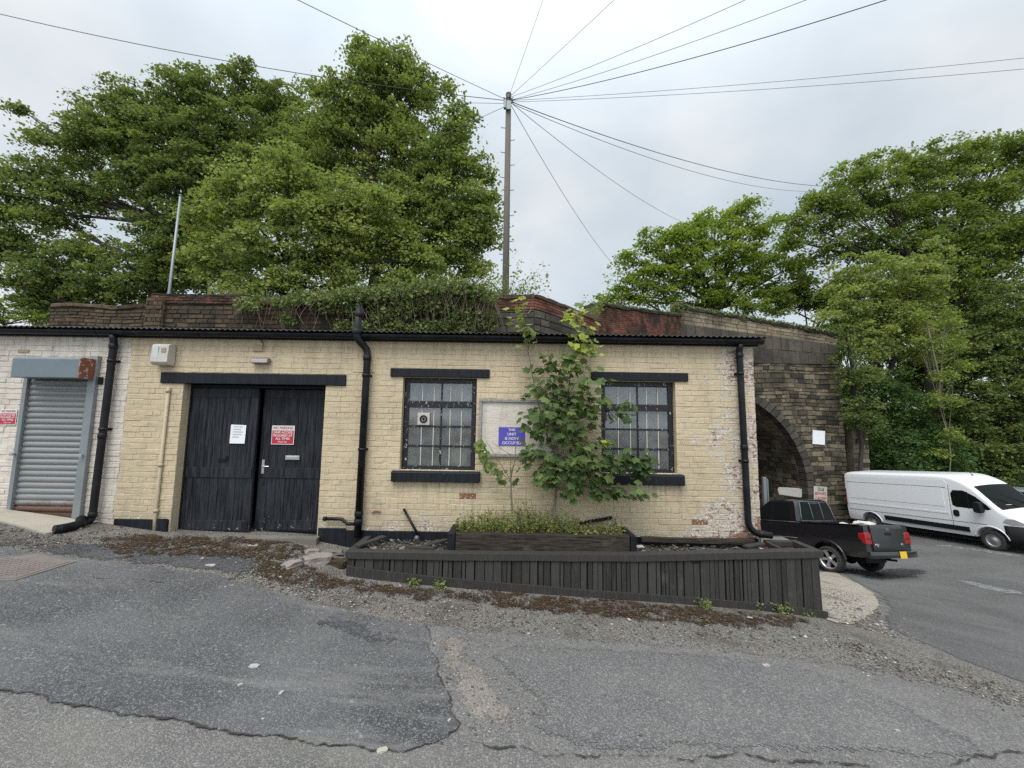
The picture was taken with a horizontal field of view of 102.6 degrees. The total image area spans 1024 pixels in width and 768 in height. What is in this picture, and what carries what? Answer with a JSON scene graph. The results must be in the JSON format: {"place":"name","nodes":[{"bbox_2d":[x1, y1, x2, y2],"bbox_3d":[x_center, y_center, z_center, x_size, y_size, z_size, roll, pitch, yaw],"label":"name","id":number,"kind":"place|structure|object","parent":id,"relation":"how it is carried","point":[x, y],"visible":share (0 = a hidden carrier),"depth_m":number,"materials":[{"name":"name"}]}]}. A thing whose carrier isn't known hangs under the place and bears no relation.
{"place":"outdoors","nodes":[
{"label":"outdoors","id":0,"kind":"place"},
{"bbox_2d":[0,540,260,573],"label":"forecourt","id":1,"kind":"structure","parent":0,"point":[181,560],"depth_m":4.54,"materials":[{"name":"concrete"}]},
{"bbox_2d":[0,553,75,580],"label":"paving patch","id":2,"kind":"object","parent":1,"relation":"on","point":[15,568],"visible":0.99,"depth_m":4.02,"materials":[{"name":"brick"}]},
{"bbox_2d":[0,619,1023,767],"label":"road","id":3,"kind":"structure","parent":0,"point":[38,731],"depth_m":2.35,"materials":[{"name":"asphalt"}]},
{"bbox_2d":[0,547,459,751],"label":"asphalt patch","id":4,"kind":"object","parent":3,"relation":"on","point":[333,683],"visible":1,"depth_m":2.96,"materials":[{"name":"asphalt"}]},
{"bbox_2d":[425,624,459,722],"bbox_3d":[-0.577,2.141,3.146,0.064,0.033,1.402,3,-6,-19],"label":"road crack","id":5,"kind":"object","parent":4,"relation":"on","point":[450,696],"visible":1,"depth_m":2.91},
{"bbox_2d":[0,688,460,750],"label":"road crack","id":6,"kind":"object","parent":3,"relation":"on","point":[161,717],"visible":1,"depth_m":2.32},
{"bbox_2d":[317,616,416,648],"bbox_3d":[-1.272,2.139,3.566,1.292,0.098,0.577,-2,-6,24],"label":"asphalt patch","id":7,"kind":"object","parent":3,"relation":"on","point":[357,628],"visible":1,"depth_m":3.60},
{"bbox_2d":[6,547,896,766],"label":"gravel","id":8,"kind":"structure","parent":3,"relation":"on","point":[475,734],"depth_m":2.86,"materials":[{"name":"gravel"}]},
{"bbox_2d":[439,635,512,727],"bbox_3d":[-0.300,2.152,3.026,0.554,0.067,1.480,3,-6,-16],"label":"gravel strip","id":9,"kind":"object","parent":3,"relation":"on","point":[475,681],"visible":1,"depth_m":2.87,"materials":[{"name":"gravel"}]},
{"bbox_2d":[482,742,868,765],"bbox_3d":[0.935,2.122,2.340,2.262,0.118,0.094,1,-6,-2],"label":"road crack","id":10,"kind":"object","parent":3,"relation":"on","point":[774,760],"visible":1,"depth_m":2.35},
{"bbox_2d":[492,645,994,759],"bbox_3d":[1.469,2.252,2.963,3.600,0.210,1.457,1,-6,0],"label":"asphalt patch","id":11,"kind":"object","parent":3,"relation":"on","point":[801,711],"visible":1,"depth_m":2.85,"materials":[{"name":"asphalt"}]},
{"bbox_2d":[950,749,1023,764],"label":"road crack","id":12,"kind":"object","parent":3,"relation":"on","point":[992,756],"visible":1,"depth_m":2.54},
{"bbox_2d":[0,493,1023,705],"bbox_3d":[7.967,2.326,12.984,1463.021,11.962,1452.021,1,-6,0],"label":"ground","id":13,"kind":"structure","parent":0,"point":[913,649],"depth_m":4.18,"materials":[{"name":"gravel"}]},
{"bbox_2d":[0,509,82,534],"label":"concrete slab","id":14,"kind":"structure","parent":13,"relation":"on","point":[40,523],"depth_m":5.19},
{"bbox_2d":[52,515,87,533],"bbox_3d":[-5.497,1.759,5.128,0.179,0.153,0.474,2,-6,-13],"label":"drain hose","id":15,"kind":"object","parent":13,"relation":"on","point":[80,521],"visible":1,"depth_m":5.05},
{"bbox_2d":[0,525,342,605],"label":"gravel","id":16,"kind":"structure","parent":13,"relation":"on","point":[230,578],"depth_m":4.58,"materials":[{"name":"gravel"}]},
{"bbox_2d":[90,530,308,559],"bbox_3d":[-3.739,1.981,5.003,2.696,0.231,1.052,2,-6,-9],"label":"moss","id":17,"kind":"object","parent":13,"relation":"on","point":[201,539],"visible":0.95,"depth_m":4.95,"materials":[{"name":"brown plant"}]},
{"bbox_2d":[201,534,319,545],"bbox_3d":[-3.541,2.085,5.354,2.020,0.180,0.175,1,-6,0],"label":"door threshold","id":18,"kind":"object","parent":13,"relation":"on","point":[310,540],"depth_m":5.32,"materials":[{"name":"grey concrete"}]},
{"bbox_2d":[49,293,481,332],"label":"parapet wall","id":19,"kind":"structure","parent":13,"relation":"on","point":[203,311],"depth_m":9.94,"materials":[{"name":"brick"}]},
{"bbox_2d":[201,276,261,294],"bbox_3d":[-7.086,-2.379,10.240,1.644,0.709,0.686,1,-6,0],"label":"bush","id":20,"kind":"object","parent":19,"relation":"on","point":[228,292],"visible":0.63,"depth_m":10.17,"materials":[{"name":"green plant"}]},
{"bbox_2d":[232,277,504,332],"bbox_3d":[-3.498,-1.906,9.794,6.703,1.600,0.995,1,-6,0],"label":"ivy plant","id":21,"kind":"object","parent":19,"relation":"on","point":[472,295],"visible":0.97,"depth_m":9.60,"materials":[{"name":"green plant"}]},
{"bbox_2d":[281,559,302,570],"bbox_3d":[-2.523,2.072,4.706,0.138,0.078,0.221,-2,-6,24],"label":"broken stone","id":22,"kind":"object","parent":13,"relation":"on","point":[292,564],"visible":0.94,"depth_m":4.67,"materials":[{"name":"stone"}]},
{"bbox_2d":[304,548,319,554],"bbox_3d":[-2.478,2.083,5.086,0.182,0.060,0.117,2,-6,-12],"label":"broken stone","id":23,"kind":"object","parent":13,"relation":"on","point":[310,551],"visible":0.81,"depth_m":5.05,"materials":[{"name":"stone"}]},
{"bbox_2d":[302,552,332,565],"bbox_3d":[-2.328,2.104,4.902,0.341,0.118,0.199,4,-6,-27],"label":"broken stone","id":24,"kind":"object","parent":13,"relation":"on","point":[321,559],"visible":0.88,"depth_m":4.85,"materials":[{"name":"stone"}]},
{"bbox_2d":[321,549,342,555],"bbox_3d":[-2.272,2.126,5.183,0.300,0.049,0.141,2,-6,-7],"label":"broken stone","id":25,"kind":"object","parent":13,"relation":"on","point":[335,552],"visible":0.72,"depth_m":5.14,"materials":[{"name":"stone"}]},
{"bbox_2d":[328,557,346,568],"bbox_3d":[-2.096,2.157,4.939,0.274,0.098,0.160,0,-6,13],"label":"broken stone","id":26,"kind":"object","parent":13,"relation":"on","point":[339,563],"visible":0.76,"depth_m":4.88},
{"bbox_2d":[247,557,477,600],"bbox_3d":[-1.669,2.161,4.546,2.938,0.355,0.769,1,-6,0],"label":"moss","id":27,"kind":"object","parent":13,"relation":"on","point":[391,589],"visible":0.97,"depth_m":4.50,"materials":[{"name":"brown plant"}]},
{"bbox_2d":[0,306,772,547],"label":"brick workshop","id":28,"kind":"structure","parent":13,"relation":"on","point":[114,426],"depth_m":5.63,"materials":[{"name":"beige"}]},
{"bbox_2d":[0,409,17,424],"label":"warning sign","id":29,"kind":"object","parent":28,"relation":"attached to","point":[8,416],"visible":1,"depth_m":5.59,"materials":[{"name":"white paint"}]},
{"bbox_2d":[150,344,175,365],"bbox_3d":[-4.780,-0.402,5.617,0.230,0.290,0.140,1,-6,0],"label":"alarm box","id":30,"kind":"object","parent":28,"relation":"attached to","point":[163,354],"visible":1,"depth_m":5.56,"materials":[{"name":"beige plastic"}]},
{"bbox_2d":[180,388,260,531],"bbox_3d":[-4.043,1.034,5.698,0.951,1.960,0.085,1,-6,1],"label":"door","id":31,"kind":"structure","parent":28,"relation":"in","point":[218,491],"depth_m":5.68,"materials":[{"name":"black paint"}]},
{"bbox_2d":[229,425,245,443],"bbox_3d":[-3.808,0.695,5.695,0.215,0.260,0.011,1,-6,1],"label":"paper notice","id":32,"kind":"object","parent":28,"relation":"attached to","point":[237,434],"visible":1,"depth_m":5.69,"materials":[{"name":"white"}]},
{"bbox_2d":[251,358,270,363],"bbox_3d":[-3.461,-0.320,5.643,0.240,0.080,0.078,1,-6,0],"label":"wall light","id":33,"kind":"object","parent":28,"relation":"attached to","point":[260,360],"visible":1,"depth_m":5.61,"materials":[{"name":"grey"}]},
{"bbox_2d":[254,389,325,531],"bbox_3d":[-3.106,1.056,5.762,0.886,1.965,0.123,1,-6,0],"label":"door","id":34,"kind":"structure","parent":28,"relation":"in","point":[288,489],"depth_m":5.75,"materials":[{"name":"black paint"}]},
{"bbox_2d":[271,425,294,444],"bbox_3d":[-3.231,0.720,5.783,0.320,0.265,0.006,1,-6,0],"label":"warning sign","id":35,"kind":"object","parent":34,"relation":"attached to","point":[282,435],"visible":1,"depth_m":5.78,"materials":[{"name":"red paint"}]},
{"bbox_2d":[391,378,479,482],"bbox_3d":[-1.014,0.619,5.640,1.190,1.412,0.220,1,-6,0],"label":"window","id":36,"kind":"structure","parent":28,"relation":"in","point":[428,413],"depth_m":5.68,"materials":[{"name":"black paint"}]},
{"bbox_2d":[478,399,556,456],"bbox_3d":[0.079,0.599,5.580,1.065,0.780,0.033,1,-6,0],"label":"notice board","id":37,"kind":"object","parent":28,"relation":"attached to","point":[495,415],"visible":0.41,"depth_m":5.60,"materials":[{"name":"white paint"}]},
{"bbox_2d":[498,427,524,445],"bbox_3d":[-0.004,0.713,5.573,0.357,0.250,0.009,1,-6,0],"label":"wall sign","id":38,"kind":"object","parent":37,"relation":"attached to","point":[507,436],"visible":0.96,"depth_m":5.57,"materials":[{"name":"blue"}]},
{"bbox_2d":[595,382,684,485],"bbox_3d":[1.723,0.663,5.639,1.195,1.402,0.220,1,-6,0],"label":"window","id":39,"kind":"structure","parent":28,"relation":"in","point":[657,479],"depth_m":5.69,"materials":[{"name":"black paint"}]},
{"bbox_2d":[480,293,598,334],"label":"humped parapet","id":40,"kind":"structure","parent":13,"relation":"on","point":[550,312],"depth_m":10.51,"materials":[{"name":"red brick"}]},
{"bbox_2d":[472,257,550,296],"bbox_3d":[-0.018,-2.686,10.964,2.169,1.206,1.274,1,-6,0],"label":"bush","id":41,"kind":"object","parent":40,"relation":"on","point":[503,282],"visible":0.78,"depth_m":10.88,"materials":[{"name":"green plant"}]},
{"bbox_2d":[575,295,606,325],"bbox_3d":[2.583,-2.494,13.610,1.260,1.260,0.968,1,-6,0],"label":"bush","id":42,"kind":"object","parent":40,"relation":"on","point":[594,309],"visible":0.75,"depth_m":13.53,"materials":[{"name":"green plant"}]},
{"bbox_2d":[503,291,659,511],"bbox_3d":[0.873,0.196,5.314,2.048,2.910,0.649,1,-6,0],"label":"sycamore sapling","id":43,"kind":"object","parent":13,"relation":"on","point":[583,458],"visible":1,"depth_m":5.23,"materials":[{"name":"green plant"}]},
{"bbox_2d":[345,536,827,618],"bbox_3d":[0.895,2.430,5.048,5.660,0.920,0.701,1,-6,0],"label":"slatted planter","id":44,"kind":"object","parent":13,"relation":"on","point":[745,578],"visible":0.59,"depth_m":4.82,"materials":[{"name":"black paint"}]},
{"bbox_2d":[354,535,386,547],"bbox_3d":[-1.754,1.957,5.102,0.090,0.042,0.443,-2,-7,28],"label":"broken plank","id":45,"kind":"object","parent":44,"relation":"on","point":[369,541],"visible":1,"depth_m":5.06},
{"bbox_2d":[362,539,446,549],"bbox_3d":[-1.318,2.030,5.131,1.030,0.064,0.594,1,-6,0],"label":"debris","id":46,"kind":"object","parent":44,"relation":"in","point":[397,544],"visible":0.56,"depth_m":5.16,"materials":[{"name":"stone"}]},
{"bbox_2d":[403,508,419,540],"bbox_3d":[-1.303,1.835,5.374,0.343,0.371,0.114,-4,-8,42],"label":"black pole","id":47,"kind":"object","parent":46,"relation":"on","point":[416,537],"visible":1,"depth_m":5.37,"materials":[{"name":"grey"}]},
{"bbox_2d":[408,546,434,549],"bbox_3d":[-1.089,1.966,4.926,0.323,0.030,0.050,0,-6,7],"label":"broken plank","id":48,"kind":"object","parent":44,"relation":"on","point":[422,547],"visible":1,"depth_m":4.91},
{"bbox_2d":[421,538,446,545],"bbox_3d":[-0.954,1.975,5.091,0.070,0.044,0.354,-5,-8,45],"label":"broken plank","id":49,"kind":"object","parent":44,"relation":"on","point":[440,541],"visible":0.84,"depth_m":5.07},
{"bbox_2d":[447,524,636,550],"bbox_3d":[0.361,1.968,5.194,2.290,0.247,0.490,1,-6,0],"label":"sleeper planter","id":50,"kind":"object","parent":44,"relation":"on","point":[505,541],"visible":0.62,"depth_m":4.97,"materials":[{"name":"black paint"}]},
{"bbox_2d":[455,495,627,534],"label":"weeds","id":51,"kind":"object","parent":50,"relation":"in","point":[530,525],"visible":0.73,"depth_m":5.17,"materials":[{"name":"green plant"}]},
{"bbox_2d":[473,435,519,509],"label":"bare sapling","id":52,"kind":"object","parent":51,"relation":"on","point":[483,458],"visible":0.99,"depth_m":5.32,"materials":[{"name":"green plant"}]},
{"bbox_2d":[579,516,612,524],"bbox_3d":[1.114,1.810,5.431,0.445,0.113,0.038,1,-6,-3],"label":"ridged strip","id":53,"kind":"object","parent":50,"relation":"on","point":[597,520],"visible":0.93,"depth_m":5.43,"materials":[{"name":"black plastic"}]},
{"bbox_2d":[640,536,754,544],"bbox_3d":[2.421,2.046,5.360,1.460,0.066,0.070,1,-6,1],"label":"broken plank","id":54,"kind":"object","parent":44,"relation":"on","point":[735,541],"visible":0.91,"depth_m":5.33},
{"bbox_2d":[639,543,758,550],"bbox_3d":[2.397,2.084,5.184,1.669,0.067,0.484,1,-6,0],"label":"debris","id":55,"kind":"object","parent":44,"relation":"in","point":[687,545],"visible":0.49,"depth_m":5.25,"materials":[{"name":"stone"}]},
{"bbox_2d":[743,542,764,548],"bbox_3d":[3.056,2.037,5.176,0.284,0.054,0.080,3,-6,-16],"label":"broken plank","id":56,"kind":"object","parent":55,"relation":"on","point":[753,545],"visible":0.99,"depth_m":5.15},
{"bbox_2d":[584,303,681,335],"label":"brick parapet","id":57,"kind":"structure","parent":13,"relation":"on","point":[617,319],"depth_m":16.49,"materials":[{"name":"red brick"}]},
{"bbox_2d":[664,297,692,313],"bbox_3d":[8.448,-3.997,20.947,1.436,1.158,0.926,2,-6,-12],"label":"bush","id":58,"kind":"object","parent":57,"relation":"on","point":[676,308],"visible":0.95,"depth_m":20.81,"materials":[{"name":"green plant"}]},
{"bbox_2d":[597,301,837,333],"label":"wall coping","id":59,"kind":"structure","parent":57,"relation":"on","point":[752,317],"depth_m":20.81,"materials":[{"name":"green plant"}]},
{"bbox_2d":[461,587,818,629],"bbox_3d":[1.458,2.502,4.482,4.241,0.319,0.833,1,-6,0],"label":"moss","id":60,"kind":"object","parent":13,"relation":"on","point":[563,603],"visible":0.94,"depth_m":4.46,"materials":[{"name":"brown plant"}]},
{"bbox_2d":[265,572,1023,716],"bbox_3d":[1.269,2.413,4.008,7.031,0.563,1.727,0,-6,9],"label":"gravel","id":61,"kind":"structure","parent":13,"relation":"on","point":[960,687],"depth_m":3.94,"materials":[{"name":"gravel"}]},
{"bbox_2d":[693,597,716,610],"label":"weed tuft","id":62,"kind":"object","parent":13,"relation":"on","point":[708,603],"visible":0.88,"depth_m":4.71,"materials":[{"name":"green plant"}]},
{"bbox_2d":[670,305,869,521],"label":"stone bridge","id":63,"kind":"structure","parent":13,"relation":"on","point":[796,403],"depth_m":20.58,"materials":[{"name":"grey stone"}]},
{"bbox_2d":[778,487,801,496],"bbox_3d":[13.995,5.440,20.659,1.019,0.450,0.028,-3,-7,36],"label":"arch sign","id":64,"kind":"object","parent":63,"relation":"attached to","point":[795,492],"visible":1,"depth_m":20.62,"materials":[{"name":"grey"}]},
{"bbox_2d":[812,430,824,444],"bbox_3d":[15.137,2.641,20.239,0.646,0.720,0.040,1,-6,0],"label":"bridge sign","id":65,"kind":"object","parent":63,"relation":"attached to","point":[818,437],"visible":1,"depth_m":20.22,"materials":[{"name":"white paper"}]},
{"bbox_2d":[814,486,826,501],"bbox_3d":[14.996,5.412,19.936,0.683,0.872,0.038,1,-6,0],"label":"slow sign","id":66,"kind":"object","parent":63,"relation":"attached to","point":[820,492],"visible":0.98,"depth_m":19.93,"materials":[{"name":"white"}]},
{"bbox_2d":[761,536,793,548],"bbox_3d":[3.611,2.877,5.660,0.536,1.415,0.350,1,-6,0],"label":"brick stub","id":67,"kind":"object","parent":13,"relation":"on","point":[775,538],"visible":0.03,"depth_m":5.73,"materials":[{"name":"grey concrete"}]},
{"bbox_2d":[770,601,794,615],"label":"weed tuft","id":68,"kind":"object","parent":13,"relation":"on","point":[784,610],"visible":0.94,"depth_m":4.78,"materials":[{"name":"green plant"}]},
{"bbox_2d":[820,572,879,623],"bbox_3d":[6.092,4.025,8.326,2.064,1.839,9.321,-3,-7,35],"label":"pebble apron","id":69,"kind":"object","parent":13,"relation":"on","point":[835,582],"visible":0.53,"depth_m":7.03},
{"bbox_2d":[842,405,1023,486],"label":"undergrowth","id":70,"kind":"object","parent":13,"relation":"on","point":[1017,482],"visible":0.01,"depth_m":23.32,"materials":[{"name":"green plant"}]},
{"bbox_2d":[0,0,1023,408],"label":"sky","id":71,"kind":"structure","parent":0,"point":[784,134],"materials":[{"name":"white"}]},
{"bbox_2d":[821,586,931,643],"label":"gravel","id":72,"kind":"structure","parent":0,"point":[878,614],"depth_m":5.26,"materials":[{"name":"gravel"}]},
{"bbox_2d":[819,529,1023,681],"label":"side road","id":73,"kind":"structure","parent":0,"point":[943,607],"depth_m":8.48,"materials":[{"name":"asphalt"}]},
{"bbox_2d":[760,499,917,572],"bbox_3d":[9.357,4.756,13.254,2.102,1.989,5.256,6,-16,-17],"label":"pickup truck","id":74,"kind":"object","parent":73,"relation":"on","point":[814,523],"visible":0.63,"depth_m":11.63,"materials":[{"name":"black paint"}]},
{"bbox_2d":[863,568,926,580],"bbox_3d":[10.335,5.172,11.170,4.922,0.599,1.502,5,-7,-33],"label":"oil stain","id":75,"kind":"object","parent":73,"relation":"on","point":[900,573],"visible":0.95,"depth_m":11.60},
{"bbox_2d":[844,470,1023,550],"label":"panel van","id":76,"kind":"object","parent":73,"relation":"on","point":[987,511],"visible":0.98,"depth_m":15.67,"materials":[{"name":"white paint"}]},
{"bbox_2d":[935,545,1020,555],"bbox_3d":[16.195,5.797,14.289,0.541,0.192,2.353,3,-6,-21],"label":"road marking","id":77,"kind":"object","parent":73,"relation":"on","point":[995,552],"visible":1,"depth_m":14.17,"materials":[{"name":"paint"}]},
{"bbox_2d":[956,577,1022,593],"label":"road marking","id":78,"kind":"object","parent":73,"relation":"on","point":[985,586],"visible":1,"depth_m":10.00,"materials":[{"name":"paint"}]},
{"bbox_2d":[843,412,1023,486],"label":"hillside","id":79,"kind":"structure","parent":0,"point":[1021,485],"depth_m":23.80,"materials":[{"name":"green plant"}]},
{"bbox_2d":[591,192,834,312],"bbox_3d":[14.666,-4.884,30.152,17.608,19.313,5.077,1,-6,0],"label":"sycamore tree","id":80,"kind":"object","parent":79,"relation":"on","point":[720,295],"visible":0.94,"depth_m":30.11,"materials":[{"name":"green plant"}]},
{"bbox_2d":[761,477,768,504],"bbox_3d":[8.619,4.605,13.860,0.180,2.872,0.100,1,-6,0],"label":"gate post","id":81,"kind":"object","parent":79,"relation":"on","point":[765,493],"visible":0.3,"depth_m":13.93,"materials":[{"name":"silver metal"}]},
{"bbox_2d":[726,268,870,327],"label":"broadleaf tree","id":82,"kind":"object","parent":79,"relation":"on","point":[784,299],"visible":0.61,"depth_m":28.50,"materials":[{"name":"green plant"}]},
{"bbox_2d":[804,235,970,468],"bbox_3d":[21.105,-0.408,23.000,8.801,15.963,4.971,1,-6,0],"label":"broadleaf tree","id":83,"kind":"object","parent":79,"relation":"on","point":[909,281],"visible":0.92,"depth_m":22.74,"materials":[{"name":"green plant"}]},
{"bbox_2d":[773,128,1023,471],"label":"sycamore tree","id":84,"kind":"object","parent":79,"relation":"on","point":[977,236],"visible":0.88,"depth_m":27.39,"materials":[{"name":"green plant"}]},
{"bbox_2d":[841,365,989,474],"bbox_3d":[20.545,3.184,21.620,8.804,8.451,4.954,1,-6,0],"label":"broadleaf tree","id":85,"kind":"object","parent":79,"relation":"on","point":[916,440],"visible":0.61,"depth_m":21.06,"materials":[{"name":"green plant"}]},
{"bbox_2d":[830,269,1022,456],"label":"broadleaf tree","id":86,"kind":"object","parent":79,"relation":"on","point":[907,365],"visible":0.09,"depth_m":29.25,"materials":[{"name":"green plant"}]},
{"bbox_2d":[902,308,986,471],"bbox_3d":[21.655,1.581,20.481,3.435,11.015,1.886,1,-6,0],"label":"sapling tree","id":87,"kind":"object","parent":79,"relation":"on","point":[940,376],"visible":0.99,"depth_m":20.64,"materials":[{"name":"green plant"}]},
{"bbox_2d":[921,277,1023,486],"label":"broadleaf tree","id":88,"kind":"object","parent":79,"relation":"on","point":[1006,435],"visible":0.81,"depth_m":24.57,"materials":[{"name":"green plant"}]},
{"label":"embankment","id":89,"kind":"structure","parent":0,"visible":0},
{"bbox_2d":[0,296,49,325],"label":"broadleaf tree","id":90,"kind":"object","parent":89,"relation":"on","point":[4,317],"visible":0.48,"depth_m":34.65,"materials":[{"name":"green plant"}]},
{"bbox_2d":[0,53,338,325],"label":"broadleaf tree","id":91,"kind":"object","parent":89,"relation":"on","point":[150,169],"visible":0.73,"depth_m":21.43,"materials":[{"name":"green plant"}]},
{"bbox_2d":[167,194,181,293],"bbox_3d":[-9.027,-2.618,10.844,0.118,5.025,0.073,1,-6,0],"label":"steel pole","id":92,"kind":"object","parent":89,"relation":"on","point":[174,246],"visible":0.63,"depth_m":10.93,"materials":[{"name":"grey"}]},
{"bbox_2d":[163,139,463,297],"bbox_3d":[-7.531,-4.306,15.827,11.535,9.829,4.510,1,-6,0],"label":"broadleaf tree","id":93,"kind":"object","parent":89,"relation":"on","point":[312,205],"visible":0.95,"depth_m":15.56,"materials":[{"name":"green plant"}]},
{"bbox_2d":[259,28,517,288],"bbox_3d":[-5.837,-7.921,19.100,12.266,17.405,5.461,1,-6,0],"label":"broadleaf tree","id":94,"kind":"object","parent":89,"relation":"on","point":[435,188],"visible":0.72,"depth_m":18.62,"materials":[{"name":"green plant"}]},
{"bbox_2d":[396,258,501,297],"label":"tree","id":95,"kind":"object","parent":89,"relation":"on","point":[480,277],"visible":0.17,"depth_m":26.59,"materials":[{"name":"green plant"}]},
{"bbox_2d":[499,92,514,294],"bbox_3d":[-0.180,-4.513,12.757,0.404,9.835,0.389,5,-7,-36],"label":"utility pole","id":96,"kind":"object","parent":89,"relation":"on","point":[507,190],"visible":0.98,"depth_m":12.83,"materials":[{"name":"brown wood"}]},
{"bbox_2d":[1,14,503,100],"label":"overhead cable","id":97,"kind":"object","parent":96,"relation":"attached to","point":[248,64],"visible":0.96,"depth_m":12.61,"materials":[{"name":"grey plastic"}]},
{"bbox_2d":[298,0,503,98],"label":"overhead cable","id":98,"kind":"object","parent":96,"relation":"attached to","point":[393,46],"visible":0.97,"depth_m":9.89,"materials":[{"name":"grey plastic"}]},
{"bbox_2d":[511,105,626,278],"bbox_3d":[3.929,-7.957,20.805,0.019,0.726,17.333,-2,-7,28],"label":"overhead cable","id":99,"kind":"object","parent":96,"relation":"attached to","point":[559,187],"visible":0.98,"depth_m":16.89,"materials":[{"name":"grey plastic"}]},
{"bbox_2d":[514,105,688,224],"bbox_3d":[6.576,-10.359,21.656,0.018,4.338,21.232,-4,-7,39],"label":"overhead cable","id":100,"kind":"object","parent":96,"relation":"attached to","point":[587,162],"visible":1,"depth_m":16.92,"materials":[{"name":"grey plastic"}]},
{"bbox_2d":[512,0,744,96],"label":"overhead cable","id":101,"kind":"object","parent":96,"relation":"attached to","point":[636,47],"visible":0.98,"depth_m":10.08,"materials":[{"name":"grey plastic"}]},
{"bbox_2d":[512,0,805,99],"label":"overhead cable","id":102,"kind":"object","parent":96,"relation":"attached to","point":[670,49],"visible":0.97,"depth_m":9.91,"materials":[{"name":"grey plastic"}]},
{"bbox_2d":[511,103,815,191],"bbox_3d":[10.018,-10.931,20.215,24.317,5.385,0.018,5,-7,-34],"label":"overhead cable","id":103,"kind":"object","parent":96,"relation":"attached to","point":[648,157],"visible":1,"depth_m":16.78,"materials":[{"name":"grey plastic"}]},
{"bbox_2d":[511,101,841,186],"bbox_3d":[10.922,-11.126,20.236,25.835,5.711,0.024,4,-7,-31],"label":"overhead cable","id":104,"kind":"object","parent":96,"relation":"attached to","point":[654,151],"visible":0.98,"depth_m":16.59,"materials":[{"name":"grey plastic"}]},
{"bbox_2d":[511,0,885,100],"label":"overhead cable","id":105,"kind":"object","parent":96,"relation":"attached to","point":[715,51],"visible":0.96,"depth_m":9.39,"materials":[{"name":"grey plastic"}]},
{"bbox_2d":[512,58,1021,100],"bbox_3d":[22.503,-8.714,8.463,46.218,1.185,0.011,0,-6,12],"label":"overhead cable","id":106,"kind":"object","parent":96,"relation":"attached to","point":[775,81],"visible":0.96,"depth_m":11.57,"materials":[{"name":"grey plastic"}]},
{"bbox_2d":[521,69,1020,101],"bbox_3d":[22.441,-8.468,8.438,46.104,1.550,0.011,0,-6,12],"label":"overhead cable","id":107,"kind":"object","parent":96,"relation":"attached to","point":[778,88],"visible":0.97,"depth_m":11.52,"materials":[{"name":"grey plastic"}]},
{"bbox_2d":[825,322,893,520],"bbox_3d":[16.692,2.121,19.666,2.743,10.233,2.316,1,-6,0],"label":"broadleaf tree","id":108,"kind":"object","parent":89,"relation":"on","point":[870,374],"visible":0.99,"depth_m":19.64,"materials":[{"name":"green plant"}]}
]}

